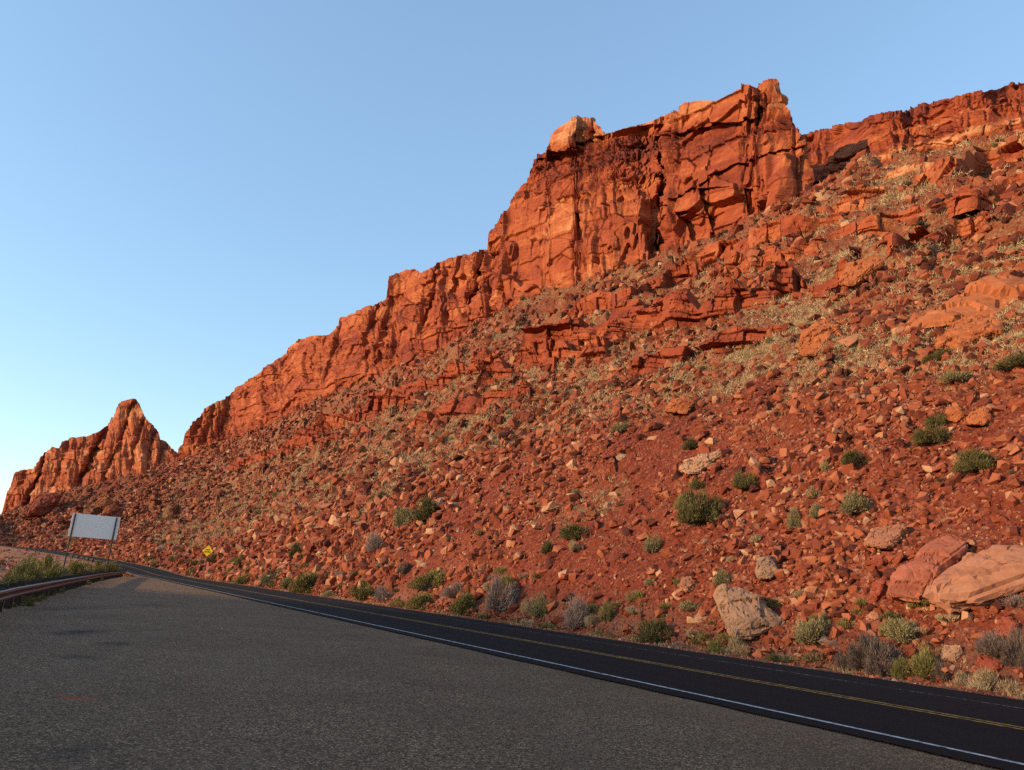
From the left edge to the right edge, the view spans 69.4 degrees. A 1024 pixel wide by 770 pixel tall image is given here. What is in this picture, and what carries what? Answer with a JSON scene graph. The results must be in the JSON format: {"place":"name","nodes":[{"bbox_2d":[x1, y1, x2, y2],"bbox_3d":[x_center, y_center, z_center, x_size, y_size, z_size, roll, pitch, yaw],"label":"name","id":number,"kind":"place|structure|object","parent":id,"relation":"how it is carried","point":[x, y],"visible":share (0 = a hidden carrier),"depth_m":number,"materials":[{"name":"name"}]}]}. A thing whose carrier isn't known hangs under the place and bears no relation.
{"place":"outdoors","nodes":[
{"label":"outdoors","id":0,"kind":"place"},
{"bbox_2d":[177,247,499,458],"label":"sandstone ridge","id":1,"kind":"structure","parent":0,"point":[415,313],"depth_m":232.04,"materials":[{"name":"stone"}]},
{"bbox_2d":[0,577,1005,769],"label":"parking pullout","id":2,"kind":"structure","parent":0,"point":[131,673],"depth_m":10.02,"materials":[{"name":"asphalt"}]},
{"bbox_2d":[0,570,125,611],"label":"guardrail","id":3,"kind":"object","parent":2,"relation":"on","point":[12,591],"visible":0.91,"depth_m":30.28,"materials":[{"name":"metal"}]},
{"bbox_2d":[0,131,1023,699],"bbox_3d":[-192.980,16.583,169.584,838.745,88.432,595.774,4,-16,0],"label":"scree hillside","id":4,"kind":"structure","parent":0,"point":[628,571],"depth_m":44.20,"materials":[{"name":"soil"}]},
{"bbox_2d":[0,571,36,585],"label":"green bush","id":5,"kind":"object","parent":4,"relation":"on","point":[9,579],"visible":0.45,"depth_m":50.02,"materials":[{"name":"green plant"}]},
{"bbox_2d":[0,556,46,582],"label":"green bush","id":6,"kind":"object","parent":4,"relation":"on","point":[23,569],"visible":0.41,"depth_m":53.65,"materials":[{"name":"green plant"}]},
{"bbox_2d":[27,493,62,516],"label":"boulder","id":7,"kind":"object","parent":4,"relation":"on","point":[42,505],"visible":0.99,"depth_m":287.43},
{"bbox_2d":[28,554,65,577],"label":"green bush","id":8,"kind":"object","parent":4,"relation":"on","point":[52,572],"visible":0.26,"depth_m":58.05,"materials":[{"name":"green plant"}]},
{"bbox_2d":[68,560,85,574],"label":"green bush","id":9,"kind":"object","parent":4,"relation":"on","point":[76,567],"visible":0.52,"depth_m":99.07,"materials":[{"name":"green plant"}]},
{"bbox_2d":[2,399,177,512],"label":"pointed sandstone butte","id":10,"kind":"object","parent":4,"relation":"on","point":[127,438],"visible":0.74,"depth_m":371.70,"materials":[{"name":"stone"}]},
{"bbox_2d":[63,513,120,570],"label":"road sign","id":11,"kind":"object","parent":4,"relation":"on","point":[93,526],"visible":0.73,"depth_m":85.89,"materials":[{"name":"metal"}]},
{"bbox_2d":[257,571,281,586],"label":"sagebrush","id":12,"kind":"object","parent":4,"relation":"on","point":[266,580],"visible":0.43,"depth_m":87.08,"materials":[{"name":"green plant"}]},
{"bbox_2d":[228,426,374,470],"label":"rock ledge","id":13,"kind":"object","parent":4,"relation":"on","point":[288,445],"visible":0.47,"depth_m":191.04,"materials":[{"name":"red stone"}]},
{"bbox_2d":[293,510,314,530],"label":"boulder","id":14,"kind":"object","parent":4,"relation":"on","point":[298,521],"visible":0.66,"depth_m":101.98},
{"bbox_2d":[365,530,384,551],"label":"dry bush","id":15,"kind":"object","parent":4,"relation":"on","point":[372,542],"visible":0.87,"depth_m":68.30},
{"bbox_2d":[290,347,491,439],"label":"rock ledge","id":16,"kind":"object","parent":4,"relation":"on","point":[383,399],"visible":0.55,"depth_m":149.91,"materials":[{"name":"red stone"}]},
{"bbox_2d":[393,506,414,528],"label":"sagebrush","id":17,"kind":"object","parent":4,"relation":"on","point":[405,515],"visible":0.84,"depth_m":69.83,"materials":[{"name":"green plant"}]},
{"bbox_2d":[394,467,425,487],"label":"boulder","id":18,"kind":"object","parent":4,"relation":"on","point":[420,470],"visible":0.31,"depth_m":85.31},
{"bbox_2d":[413,494,436,521],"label":"dark bush","id":19,"kind":"object","parent":4,"relation":"on","point":[426,508],"visible":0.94,"depth_m":66.90,"materials":[{"name":"green plant"}]},
{"bbox_2d":[406,568,445,590],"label":"green bush","id":20,"kind":"object","parent":4,"relation":"on","point":[432,575],"visible":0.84,"depth_m":51.74,"materials":[{"name":"green plant"}]},
{"bbox_2d":[440,580,463,597],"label":"dry bush","id":21,"kind":"object","parent":4,"relation":"on","point":[447,592],"visible":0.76,"depth_m":47.42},
{"bbox_2d":[400,380,531,430],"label":"rock ledge","id":22,"kind":"object","parent":4,"relation":"on","point":[456,406],"visible":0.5,"depth_m":100.78,"materials":[{"name":"red stone"}]},
{"bbox_2d":[0,130,1023,693],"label":"scree rubble","id":23,"kind":"object","parent":4,"relation":"on","point":[266,548],"visible":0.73,"depth_m":57.31,"materials":[{"name":"stone"}]},
{"bbox_2d":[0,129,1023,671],"bbox_3d":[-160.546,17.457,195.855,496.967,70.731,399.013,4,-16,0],"label":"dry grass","id":24,"kind":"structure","parent":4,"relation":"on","point":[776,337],"depth_m":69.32,"materials":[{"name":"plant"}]},
{"bbox_2d":[0,549,1023,699],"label":"verge gravel","id":25,"kind":"structure","parent":4,"relation":"on","point":[828,651],"depth_m":32.98,"materials":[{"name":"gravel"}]},
{"bbox_2d":[287,569,318,593],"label":"green bush","id":26,"kind":"object","parent":25,"relation":"on","point":[306,581],"visible":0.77,"depth_m":72.75,"materials":[{"name":"green plant"}]},
{"bbox_2d":[348,579,375,600],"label":"green bush","id":27,"kind":"object","parent":25,"relation":"on","point":[360,593],"visible":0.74,"depth_m":58.84,"materials":[{"name":"green plant"}]},
{"bbox_2d":[374,585,392,601],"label":"dry bush","id":28,"kind":"object","parent":25,"relation":"on","point":[381,593],"visible":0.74,"depth_m":55.91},
{"bbox_2d":[404,592,432,609],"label":"green bush","id":29,"kind":"object","parent":25,"relation":"on","point":[416,603],"visible":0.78,"depth_m":48.90,"materials":[{"name":"green plant"}]},
{"bbox_2d":[448,589,475,615],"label":"green bush","id":30,"kind":"object","parent":25,"relation":"on","point":[462,601],"visible":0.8,"depth_m":43.73,"materials":[{"name":"green plant"}]},
{"bbox_2d":[483,573,520,614],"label":"dry bush","id":31,"kind":"object","parent":25,"relation":"on","point":[494,602],"visible":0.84,"depth_m":41.15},
{"bbox_2d":[561,592,590,631],"bbox_3d":[3.082,10.628,34.780,1.469,2.017,1.891,6,-16,-8],"label":"dry bush","id":32,"kind":"object","parent":25,"relation":"on","point":[578,614],"visible":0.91,"depth_m":34.55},
{"bbox_2d":[634,616,674,643],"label":"dark bush","id":33,"kind":"object","parent":25,"relation":"on","point":[650,630],"visible":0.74,"depth_m":29.40,"materials":[{"name":"green plant"}]},
{"bbox_2d":[721,634,751,656],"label":"grass clump","id":34,"kind":"object","parent":25,"relation":"on","point":[737,647],"visible":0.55,"depth_m":25.78,"materials":[{"name":"plant"}]},
{"bbox_2d":[832,649,848,669],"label":"dry bush","id":35,"kind":"object","parent":25,"relation":"on","point":[839,662],"visible":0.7,"depth_m":22.22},
{"bbox_2d":[843,627,880,670],"bbox_3d":[10.406,7.856,21.910,1.295,1.475,1.239,-7,-19,34],"label":"dry bush","id":36,"kind":"object","parent":25,"relation":"on","point":[852,655],"visible":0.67,"depth_m":21.77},
{"bbox_2d":[861,636,902,675],"bbox_3d":[10.630,7.900,21.324,1.065,1.381,1.110,10,-17,-21],"label":"dark bush","id":37,"kind":"object","parent":25,"relation":"on","point":[888,657],"visible":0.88,"depth_m":21.20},
{"bbox_2d":[890,657,914,678],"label":"green bush","id":38,"kind":"object","parent":25,"relation":"on","point":[897,667],"visible":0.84,"depth_m":20.60,"materials":[{"name":"green plant"}]},
{"bbox_2d":[908,641,939,678],"bbox_3d":[11.367,7.585,20.382,0.831,1.135,1.204,-5,-18,29],"label":"green bush","id":39,"kind":"object","parent":25,"relation":"on","point":[924,658],"visible":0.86,"depth_m":20.15,"materials":[{"name":"green plant"}]},
{"bbox_2d":[929,658,950,681],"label":"dry bush","id":40,"kind":"object","parent":25,"relation":"on","point":[943,674],"visible":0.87,"depth_m":19.76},
{"bbox_2d":[952,669,978,686],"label":"grass clump","id":41,"kind":"object","parent":25,"relation":"on","point":[957,681],"visible":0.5,"depth_m":19.27,"materials":[{"name":"plant"}]},
{"bbox_2d":[965,665,1021,693],"bbox_3d":[12.142,7.494,18.744,1.326,0.787,1.216,-3,-17,24],"label":"grass clump","id":42,"kind":"object","parent":25,"relation":"on","point":[987,680],"visible":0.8,"depth_m":18.55,"materials":[{"name":"plant"}]},
{"bbox_2d":[527,591,549,617],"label":"sagebrush","id":43,"kind":"object","parent":4,"relation":"on","point":[537,608],"visible":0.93,"depth_m":37.78,"materials":[{"name":"green plant"}]},
{"bbox_2d":[476,335,609,390],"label":"rock ledge","id":44,"kind":"object","parent":4,"relation":"on","point":[540,352],"visible":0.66,"depth_m":97.99,"materials":[{"name":"red stone"}]},
{"bbox_2d":[541,501,561,513],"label":"rock","id":45,"kind":"object","parent":4,"relation":"on","point":[551,506],"visible":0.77,"depth_m":49.03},
{"bbox_2d":[558,522,589,540],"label":"dark bush","id":46,"kind":"object","parent":4,"relation":"on","point":[573,531],"visible":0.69,"depth_m":42.70,"materials":[{"name":"green plant"}]},
{"bbox_2d":[514,299,646,369],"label":"rock ledge","id":47,"kind":"object","parent":4,"relation":"on","point":[578,331],"visible":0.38,"depth_m":98.14,"materials":[{"name":"red stone"}]},
{"bbox_2d":[598,599,615,621],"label":"green bush","id":48,"kind":"object","parent":4,"relation":"on","point":[609,612],"visible":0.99,"depth_m":33.42,"materials":[{"name":"green plant"}]},
{"bbox_2d":[602,434,638,458],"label":"boulder","id":49,"kind":"object","parent":4,"relation":"on","point":[624,443],"visible":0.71,"depth_m":50.34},
{"bbox_2d":[566,258,723,316],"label":"rock ledge","id":50,"kind":"object","parent":4,"relation":"on","point":[590,304],"visible":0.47,"depth_m":101.66,"materials":[{"name":"red stone"}]},
{"bbox_2d":[480,78,814,312],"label":"sandstone cliff","id":51,"kind":"structure","parent":4,"relation":"on","point":[589,198],"depth_m":139.72,"materials":[{"name":"stone"}]},
{"bbox_2d":[642,534,661,553],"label":"sagebrush","id":52,"kind":"object","parent":4,"relation":"on","point":[650,547],"visible":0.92,"depth_m":36.49,"materials":[{"name":"green plant"}]},
{"bbox_2d":[665,395,694,414],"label":"boulder","id":53,"kind":"object","parent":4,"relation":"on","point":[685,404],"visible":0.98,"depth_m":52.20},
{"bbox_2d":[677,576,694,592],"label":"boulder","id":54,"kind":"object","parent":4,"relation":"on","point":[685,584],"visible":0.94,"depth_m":31.29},
{"bbox_2d":[681,436,697,449],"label":"dark bush","id":55,"kind":"object","parent":4,"relation":"on","point":[690,444],"visible":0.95,"depth_m":44.56,"materials":[{"name":"green plant"}]},
{"bbox_2d":[675,486,724,527],"bbox_3d":[9.122,5.906,35.956,2.321,2.226,2.348,11,-17,-22],"label":"dark bush","id":56,"kind":"object","parent":4,"relation":"on","point":[689,512],"visible":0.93,"depth_m":35.70,"materials":[{"name":"green plant"}]},
{"bbox_2d":[679,450,720,474],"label":"boulder","id":57,"kind":"object","parent":4,"relation":"on","point":[698,463],"visible":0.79,"depth_m":40.93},
{"bbox_2d":[690,631,711,644],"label":"green bush","id":58,"kind":"object","parent":4,"relation":"on","point":[700,634],"visible":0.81,"depth_m":27.66,"materials":[{"name":"green plant"}]},
{"bbox_2d":[628,323,797,379],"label":"rock ledge","id":59,"kind":"object","parent":4,"relation":"on","point":[732,336],"visible":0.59,"depth_m":62.98,"materials":[{"name":"red stone"}]},
{"bbox_2d":[703,640,730,653],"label":"green bush","id":60,"kind":"object","parent":4,"relation":"on","point":[715,645],"visible":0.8,"depth_m":25.89,"materials":[{"name":"green plant"}]},
{"bbox_2d":[711,568,730,585],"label":"sagebrush","id":61,"kind":"object","parent":4,"relation":"on","point":[719,579],"visible":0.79,"depth_m":30.06,"materials":[{"name":"green plant"}]},
{"bbox_2d":[602,257,848,347],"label":"rock ledge","id":62,"kind":"object","parent":4,"relation":"on","point":[681,308],"visible":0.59,"depth_m":71.91,"materials":[{"name":"red stone"}]},
{"bbox_2d":[730,468,757,490],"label":"dark bush","id":63,"kind":"object","parent":4,"relation":"on","point":[740,482],"visible":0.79,"depth_m":35.98,"materials":[{"name":"green plant"}]},
{"bbox_2d":[713,583,785,639],"bbox_3d":[8.677,8.451,27.296,2.438,2.037,2.956,0,-16,14],"label":"boulder","id":64,"kind":"object","parent":4,"relation":"on","point":[746,614],"visible":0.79,"depth_m":26.20,"materials":[{"name":"stone"}]},
{"bbox_2d":[675,212,844,266],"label":"rock ledge","id":65,"kind":"object","parent":4,"relation":"on","point":[788,225],"visible":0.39,"depth_m":89.07,"materials":[{"name":"red stone"}]},
{"bbox_2d":[755,555,778,580],"bbox_3d":[9.911,7.139,28.829,0.899,1.019,1.207,0,-16,16],"label":"boulder","id":66,"kind":"object","parent":4,"relation":"on","point":[766,568],"visible":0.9,"depth_m":28.45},
{"bbox_2d":[724,240,817,278],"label":"rock ledge","id":67,"kind":"object","parent":4,"relation":"on","point":[732,259],"visible":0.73,"depth_m":81.25,"materials":[{"name":"red stone"}]},
{"bbox_2d":[787,505,800,528],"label":"sagebrush","id":68,"kind":"object","parent":4,"relation":"on","point":[791,518],"visible":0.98,"depth_m":31.00,"materials":[{"name":"green plant"}]},
{"bbox_2d":[792,617,827,644],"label":"sagebrush","id":69,"kind":"object","parent":4,"relation":"on","point":[814,629],"visible":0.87,"depth_m":24.07,"materials":[{"name":"green plant"}]},
{"bbox_2d":[797,320,841,356],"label":"boulder","id":70,"kind":"object","parent":4,"relation":"on","point":[814,336],"visible":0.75,"depth_m":47.19,"materials":[{"name":"stone"}]},
{"bbox_2d":[840,449,867,465],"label":"dark bush","id":71,"kind":"object","parent":4,"relation":"on","point":[849,457],"visible":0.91,"depth_m":31.50,"materials":[{"name":"green plant"}]},
{"bbox_2d":[839,489,871,516],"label":"sagebrush","id":72,"kind":"object","parent":4,"relation":"on","point":[852,506],"visible":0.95,"depth_m":28.82,"materials":[{"name":"green plant"}]},
{"bbox_2d":[837,256,884,286],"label":"boulder","id":73,"kind":"object","parent":4,"relation":"on","point":[856,272],"visible":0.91,"depth_m":57.82,"materials":[{"name":"stone"}]},
{"bbox_2d":[868,576,887,603],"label":"boulder","id":74,"kind":"object","parent":4,"relation":"on","point":[880,584],"visible":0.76,"depth_m":24.13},
{"bbox_2d":[865,552,893,567],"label":"boulder","id":75,"kind":"object","parent":4,"relation":"on","point":[879,560],"visible":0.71,"depth_m":25.19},
{"bbox_2d":[864,524,907,549],"bbox_3d":[13.401,5.472,26.555,1.449,0.998,1.940,-3,-17,24],"label":"boulder","id":76,"kind":"object","parent":4,"relation":"on","point":[886,537],"visible":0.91,"depth_m":26.01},
{"bbox_2d":[879,615,919,643],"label":"sagebrush","id":77,"kind":"object","parent":4,"relation":"on","point":[896,631],"visible":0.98,"depth_m":21.92,"materials":[{"name":"green plant"}]},
{"bbox_2d":[800,82,1023,184],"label":"sandstone mesa","id":78,"kind":"structure","parent":4,"relation":"on","point":[942,124],"depth_m":119.48,"materials":[{"name":"stone"}]},
{"bbox_2d":[804,165,1023,256],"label":"rock ledge","id":79,"kind":"object","parent":4,"relation":"on","point":[961,201],"visible":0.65,"depth_m":72.14,"materials":[{"name":"red stone"}]},
{"bbox_2d":[837,211,1003,265],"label":"rock ledge","id":80,"kind":"object","parent":4,"relation":"on","point":[969,226],"visible":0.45,"depth_m":60.78,"materials":[{"name":"red stone"}]},
{"bbox_2d":[886,535,967,602],"bbox_3d":[13.470,5.982,24.000,2.398,2.276,3.308,-5,-18,28],"label":"boulder","id":81,"kind":"object","parent":4,"relation":"on","point":[922,570],"visible":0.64,"depth_m":23.04,"materials":[{"name":"stone"}]},
{"bbox_2d":[832,146,1023,212],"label":"rock ledge","id":82,"kind":"object","parent":4,"relation":"on","point":[934,172],"visible":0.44,"depth_m":78.39,"materials":[{"name":"red stone"}]},
{"bbox_2d":[909,422,951,446],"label":"dark bush","id":83,"kind":"object","parent":4,"relation":"on","point":[921,437],"visible":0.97,"depth_m":29.96,"materials":[{"name":"green plant"}]},
{"bbox_2d":[921,412,951,427],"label":"dark bush","id":84,"kind":"object","parent":4,"relation":"on","point":[938,419],"visible":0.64,"depth_m":30.92,"materials":[{"name":"green plant"}]},
{"bbox_2d":[921,347,951,363],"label":"dark bush","id":85,"kind":"object","parent":4,"relation":"on","point":[936,355],"visible":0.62,"depth_m":38.17,"materials":[{"name":"green plant"}]},
{"bbox_2d":[864,133,1023,183],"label":"rock ledge","id":86,"kind":"object","parent":4,"relation":"on","point":[982,147],"visible":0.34,"depth_m":84.94,"materials":[{"name":"red stone"}]},
{"bbox_2d":[940,645,962,661],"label":"boulder","id":87,"kind":"object","parent":4,"relation":"on","point":[950,654],"visible":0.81,"depth_m":20.27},
{"bbox_2d":[943,406,964,421],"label":"boulder","id":88,"kind":"object","parent":4,"relation":"on","point":[955,413],"visible":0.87,"depth_m":30.69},
{"bbox_2d":[936,368,972,385],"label":"sagebrush","id":89,"kind":"object","parent":4,"relation":"on","point":[963,375],"visible":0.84,"depth_m":33.70,"materials":[{"name":"green plant"}]},
{"bbox_2d":[934,333,979,350],"bbox_3d":[23.615,-2.262,39.237,2.094,1.618,2.320,-5,-18,31],"label":"boulder","id":90,"kind":"object","parent":4,"relation":"on","point":[949,340],"visible":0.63,"depth_m":38.51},
{"bbox_2d":[905,274,1023,331],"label":"boulder","id":91,"kind":"object","parent":4,"relation":"on","point":[988,295],"visible":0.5,"depth_m":43.23,"materials":[{"name":"stone"}]},
{"bbox_2d":[914,142,1023,190],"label":"rock ledge","id":92,"kind":"object","parent":4,"relation":"on","point":[1015,148],"visible":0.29,"depth_m":73.97,"materials":[{"name":"red stone"}]},
{"bbox_2d":[936,313,1005,338],"bbox_3d":[24.515,-3.002,39.535,3.168,2.025,2.566,-6,-19,33],"label":"boulder","id":93,"kind":"object","parent":4,"relation":"on","point":[977,325],"visible":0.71,"depth_m":38.68,"materials":[{"name":"stone"}]},
{"bbox_2d":[922,545,1023,613],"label":"boulder","id":94,"kind":"object","parent":4,"relation":"on","point":[989,576],"visible":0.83,"depth_m":21.28,"materials":[{"name":"stone"}]},
{"bbox_2d":[949,446,999,473],"bbox_3d":[16.815,2.805,27.012,1.464,1.275,1.735,7,-16,-10],"label":"dark bush","id":95,"kind":"object","parent":4,"relation":"on","point":[976,461],"visible":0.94,"depth_m":26.76,"materials":[{"name":"green plant"}]},
{"bbox_2d":[962,407,990,425],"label":"boulder","id":96,"kind":"object","parent":4,"relation":"on","point":[975,417],"visible":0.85,"depth_m":29.36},
{"bbox_2d":[975,653,1003,672],"bbox_3d":[12.653,7.421,19.556,0.671,0.603,1.085,-7,-19,35],"label":"boulder","id":97,"kind":"object","parent":4,"relation":"on","point":[983,660],"visible":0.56,"depth_m":19.32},
{"bbox_2d":[972,627,1015,658],"bbox_3d":[12.810,6.867,19.666,1.128,0.933,1.401,-6,-18,32],"label":"dry bush","id":98,"kind":"object","parent":4,"relation":"on","point":[987,643],"visible":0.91,"depth_m":19.49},
{"bbox_2d":[990,349,1023,371],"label":"dark bush","id":99,"kind":"object","parent":4,"relation":"on","point":[1012,361],"visible":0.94,"depth_m":30.98,"materials":[{"name":"green plant"}]},
{"bbox_2d":[994,616,1019,637],"bbox_3d":[13.487,6.642,20.189,0.630,0.650,1.091,-5,-18,30],"label":"boulder","id":100,"kind":"object","parent":4,"relation":"on","point":[1003,624],"visible":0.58,"depth_m":19.89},
{"bbox_2d":[999,623,1023,666],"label":"dry bush","id":101,"kind":"object","parent":4,"relation":"on","point":[1013,659],"visible":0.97,"depth_m":19.06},
{"bbox_2d":[999,593,1023,607],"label":"dry bush","id":102,"kind":"object","parent":4,"relation":"on","point":[1017,599],"visible":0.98,"depth_m":20.51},
{"bbox_2d":[0,545,1023,769],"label":"road","id":103,"kind":"structure","parent":0,"point":[998,741],"depth_m":16.81,"materials":[{"name":"asphalt"}]},
{"bbox_2d":[16,547,1023,764],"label":"edge line","id":104,"kind":"object","parent":103,"relation":"on","point":[705,695],"visible":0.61,"depth_m":12.56,"materials":[{"name":"white paint"}]},
{"bbox_2d":[49,551,1023,729],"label":"line","id":105,"kind":"object","parent":103,"relation":"on","point":[708,673],"visible":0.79,"depth_m":16.72,"materials":[{"name":"yellow paint"}]},
{"bbox_2d":[56,552,1023,727],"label":"line","id":106,"kind":"object","parent":103,"relation":"on","point":[700,670],"visible":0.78,"depth_m":17.27,"materials":[{"name":"yellow paint"}]},
{"bbox_2d":[62,552,1023,708],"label":"edge line","id":107,"kind":"object","parent":103,"relation":"on","point":[702,658],"visible":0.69,"depth_m":21.23,"materials":[{"name":"white paint"}]},
{"bbox_2d":[98,557,1018,699],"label":"edge line","id":108,"kind":"object","parent":103,"relation":"on","point":[691,651],"visible":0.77,"depth_m":23.80,"materials":[{"name":"white paint"}]},
{"bbox_2d":[0,0,1023,513],"label":"sky","id":109,"kind":"structure","parent":0,"point":[192,192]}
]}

